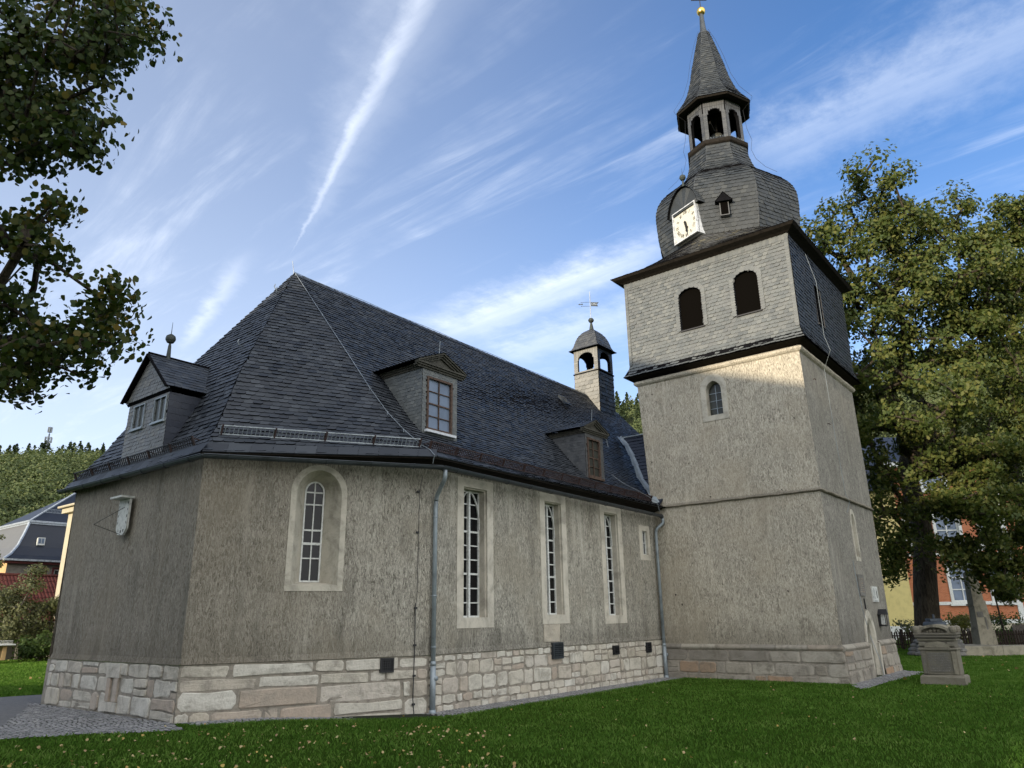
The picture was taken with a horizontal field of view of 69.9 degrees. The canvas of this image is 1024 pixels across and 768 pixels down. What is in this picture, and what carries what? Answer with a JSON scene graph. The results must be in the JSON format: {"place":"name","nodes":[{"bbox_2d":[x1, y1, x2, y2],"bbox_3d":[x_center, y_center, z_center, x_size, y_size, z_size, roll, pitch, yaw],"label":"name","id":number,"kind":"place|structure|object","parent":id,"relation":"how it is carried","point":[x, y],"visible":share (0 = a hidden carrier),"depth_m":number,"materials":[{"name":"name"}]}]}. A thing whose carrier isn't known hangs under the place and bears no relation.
{"place":"outdoors","nodes":[
{"label":"outdoors","id":0,"kind":"place"},
{"bbox_2d":[0,695,41,726],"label":"path","id":1,"kind":"structure","parent":0,"point":[11,706],"depth_m":16.46,"materials":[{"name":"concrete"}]},
{"bbox_2d":[0,493,75,621],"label":"mansard house","id":2,"kind":"structure","parent":0,"point":[35,537],"depth_m":49.22,"materials":[{"name":"grey"}]},
{"bbox_2d":[36,537,45,545],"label":"roof window","id":3,"kind":"structure","parent":2,"relation":"in","point":[40,541],"depth_m":48.83,"materials":[{"name":"white paint"}]},
{"bbox_2d":[51,567,59,574],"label":"window","id":4,"kind":"structure","parent":2,"relation":"in","point":[55,570],"depth_m":48.72,"materials":[{"name":"red paint"}]},
{"bbox_2d":[0,639,1023,767],"bbox_3d":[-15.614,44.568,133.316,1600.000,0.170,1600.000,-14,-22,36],"label":"ground","id":5,"kind":"structure","parent":0,"point":[458,762],"depth_m":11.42,"materials":[{"name":"green plant"}]},
{"bbox_2d":[0,534,5,567],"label":"fruit tree","id":6,"kind":"object","parent":5,"relation":"on","point":[1,537],"visible":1,"depth_m":37.78,"materials":[{"name":"green plant"}]},
{"bbox_2d":[0,640,15,659],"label":"tennis table","id":7,"kind":"object","parent":5,"relation":"on","point":[3,648],"visible":1,"depth_m":37.40,"materials":[{"name":"white paint"}]},
{"bbox_2d":[0,573,57,659],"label":"shed","id":8,"kind":"structure","parent":5,"relation":"on","point":[9,579],"depth_m":44.15,"materials":[{"name":"red tile"}]},
{"bbox_2d":[0,563,58,658],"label":"fruit tree","id":9,"kind":"object","parent":5,"relation":"on","point":[11,626],"visible":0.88,"depth_m":40.28,"materials":[{"name":"green plant"}]},
{"bbox_2d":[10,626,52,660],"bbox_3d":[-25.238,14.007,39.278,2.383,1.966,2.595,-14,-22,36],"label":"shrub","id":10,"kind":"object","parent":5,"relation":"on","point":[39,647],"visible":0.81,"depth_m":38.68,"materials":[{"name":"green plant"}]},
{"bbox_2d":[46,503,73,656],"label":"cream house","id":11,"kind":"structure","parent":5,"relation":"on","point":[67,508],"depth_m":44.26,"materials":[{"name":"white paint"}]},
{"bbox_2d":[0,0,182,413],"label":"linden tree","id":12,"kind":"object","parent":5,"relation":"on","point":[27,122],"visible":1,"depth_m":7.97,"materials":[{"name":"green plant"}]},
{"bbox_2d":[0,670,923,738],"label":"cobbles","id":13,"kind":"object","parent":5,"relation":"on","point":[40,720],"visible":0.88,"depth_m":13.85,"materials":[{"name":"stone"}]},
{"bbox_2d":[41,0,902,723],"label":"church","id":14,"kind":"structure","parent":5,"relation":"on","point":[353,500],"depth_m":19.23,"materials":[{"name":"stone"}]},
{"bbox_2d":[101,663,121,712],"bbox_3d":[-8.003,6.070,14.660,0.620,0.900,0.065,-14,-22,36],"label":"slit window","id":15,"kind":"structure","parent":14,"relation":"in","point":[113,669],"depth_m":14.62,"materials":[{"name":"stone"}]},
{"bbox_2d":[284,465,346,590],"bbox_3d":[-4.151,3.022,15.389,0.512,2.585,1.180,-30,-33,57],"label":"window","id":16,"kind":"structure","parent":14,"relation":"in","point":[318,502],"depth_m":15.40,"materials":[{"name":"stone"}]},
{"bbox_2d":[456,476,493,628],"bbox_3d":[-1.026,4.017,17.490,0.432,3.440,1.300,-14,-22,36],"label":"window","id":17,"kind":"structure","parent":14,"relation":"in","point":[475,559],"depth_m":17.53,"materials":[{"name":"stone"}]},
{"bbox_2d":[539,492,569,623],"bbox_3d":[0.981,4.726,19.899,0.432,3.410,1.230,-14,-22,36],"label":"window","id":18,"kind":"structure","parent":14,"relation":"in","point":[552,508],"depth_m":19.94,"materials":[{"name":"stone"}]},
{"bbox_2d":[599,504,626,623],"bbox_3d":[2.883,5.444,22.166,0.432,3.440,1.240,-14,-22,36],"label":"window","id":19,"kind":"structure","parent":14,"relation":"in","point":[615,609],"depth_m":22.23,"materials":[{"name":"stone"}]},
{"bbox_2d":[638,525,650,560],"bbox_3d":[4.199,5.194,23.887,0.312,1.100,0.700,-14,-22,36],"label":"window","id":20,"kind":"structure","parent":14,"relation":"in","point":[644,537],"depth_m":23.88,"materials":[{"name":"stone"}]},
{"bbox_2d":[700,374,729,421],"bbox_3d":[6.817,0.463,24.468,0.910,1.590,0.318,-14,-22,36],"label":"window","id":21,"kind":"structure","parent":14,"relation":"in","point":[713,390],"depth_m":24.47,"materials":[{"name":"stone"}]},
{"bbox_2d":[850,509,861,561],"bbox_3d":[10.975,4.890,23.696,0.262,1.660,0.620,-14,-22,36],"label":"window","id":22,"kind":"structure","parent":14,"relation":"in","point":[852,519],"depth_m":23.71,"materials":[{"name":"stone"}]},
{"bbox_2d":[864,610,884,675],"bbox_3d":[10.987,8.034,22.740,0.552,1.930,1.240,-14,-22,36],"label":"doorway","id":23,"kind":"structure","parent":14,"relation":"in","point":[869,627],"depth_m":22.85,"materials":[{"name":"stone"}]},
{"bbox_2d":[0,656,1023,767],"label":"fallen leaves","id":24,"kind":"object","parent":5,"relation":"on","point":[308,741],"visible":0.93,"depth_m":10.24,"materials":[{"name":"beige plant"}]},
{"bbox_2d":[863,458,913,639],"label":"yellow house","id":25,"kind":"structure","parent":5,"relation":"on","point":[899,602],"depth_m":50.64,"materials":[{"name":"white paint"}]},
{"bbox_2d":[891,618,913,643],"bbox_3d":[21.444,13.386,39.378,2.316,1.728,1.994,1,-18,-5],"label":"shrub","id":26,"kind":"object","parent":5,"relation":"on","point":[908,628],"visible":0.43,"depth_m":39.31,"materials":[{"name":"green plant"}]},
{"bbox_2d":[800,138,1023,642],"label":"oak tree","id":27,"kind":"object","parent":5,"relation":"on","point":[925,450],"visible":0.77,"depth_m":32.12,"materials":[{"name":"green plant"}]},
{"bbox_2d":[907,614,966,655],"bbox_3d":[18.729,11.101,32.253,2.487,1.823,2.531,-14,-22,36],"label":"bell memorial","id":28,"kind":"object","parent":5,"relation":"on","point":[913,648],"visible":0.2,"depth_m":32.06,"materials":[{"name":"grey metal"}]},
{"bbox_2d":[912,624,970,685],"bbox_3d":[11.664,7.397,19.909,1.104,1.633,0.854,-14,-22,36],"label":"grave monument","id":29,"kind":"object","parent":5,"relation":"on","point":[939,648],"visible":1,"depth_m":19.66,"materials":[{"name":"stone"}]},
{"bbox_2d":[940,612,970,642],"bbox_3d":[24.164,13.251,39.412,1.990,1.925,1.875,5,-19,-18],"label":"shrub","id":30,"kind":"object","parent":5,"relation":"on","point":[962,620],"visible":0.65,"depth_m":39.12,"materials":[{"name":"green plant"}]},
{"bbox_2d":[891,628,1023,648],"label":"picket fence","id":31,"kind":"object","parent":5,"relation":"on","point":[902,637],"visible":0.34,"depth_m":37.48,"materials":[{"name":"brown wood"}]},
{"bbox_2d":[956,190,1023,549],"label":"oak tree","id":32,"kind":"object","parent":5,"relation":"on","point":[1013,212],"visible":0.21,"depth_m":34.57,"materials":[{"name":"green plant"}]},
{"bbox_2d":[963,573,1023,655],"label":"memorial pillar","id":33,"kind":"structure","parent":5,"relation":"on","point":[984,639],"depth_m":34.17,"materials":[{"name":"stone"}]},
{"bbox_2d":[981,570,1023,644],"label":"young tree","id":34,"kind":"object","parent":5,"relation":"on","point":[1003,597],"visible":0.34,"depth_m":35.83,"materials":[{"name":"green plant"}]},
{"bbox_2d":[989,611,1023,644],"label":"shrub","id":35,"kind":"object","parent":5,"relation":"on","point":[995,619],"visible":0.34,"depth_m":39.68,"materials":[{"name":"green plant"}]},
{"bbox_2d":[1012,624,1023,644],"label":"board fence","id":36,"kind":"object","parent":5,"relation":"on","point":[1019,627],"visible":0.41,"depth_m":37.87,"materials":[{"name":"grey wood"}]},
{"bbox_2d":[0,0,1023,454],"label":"sky","id":37,"kind":"structure","parent":0,"point":[468,172],"materials":[{"name":"blue"}]},
{"bbox_2d":[6,370,1021,515],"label":"hill","id":38,"kind":"structure","parent":0,"point":[629,420],"depth_m":206.98,"materials":[{"name":"green plant"}]},
{"bbox_2d":[44,427,52,450],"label":"radio mast","id":39,"kind":"object","parent":38,"relation":"on","point":[49,431],"visible":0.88,"depth_m":302.47,"materials":[{"name":"metal"}]},
{"bbox_2d":[0,335,1023,525],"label":"forest","id":40,"kind":"object","parent":38,"relation":"on","point":[30,478],"visible":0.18,"depth_m":198.61,"materials":[{"name":"green plant"}]},
{"bbox_2d":[862,437,1023,636],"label":"brick building","id":41,"kind":"structure","parent":0,"point":[952,597],"depth_m":52.33,"materials":[{"name":"orange brick"}]},
{"bbox_2d":[919,476,947,491],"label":"window","id":42,"kind":"structure","parent":41,"relation":"in","point":[923,490],"depth_m":54.69,"materials":[{"name":"white paint"}]},
{"bbox_2d":[932,514,962,542],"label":"window","id":43,"kind":"structure","parent":41,"relation":"in","point":[955,527],"depth_m":53.66,"materials":[{"name":"white paint"}]},
{"bbox_2d":[944,563,968,605],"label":"window","id":44,"kind":"structure","parent":41,"relation":"in","point":[957,591],"depth_m":52.35,"materials":[{"name":"white paint"}]},
{"bbox_2d":[986,569,1018,604],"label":"window","id":45,"kind":"structure","parent":41,"relation":"in","point":[992,597],"depth_m":51.91,"materials":[{"name":"white paint"}]}
]}

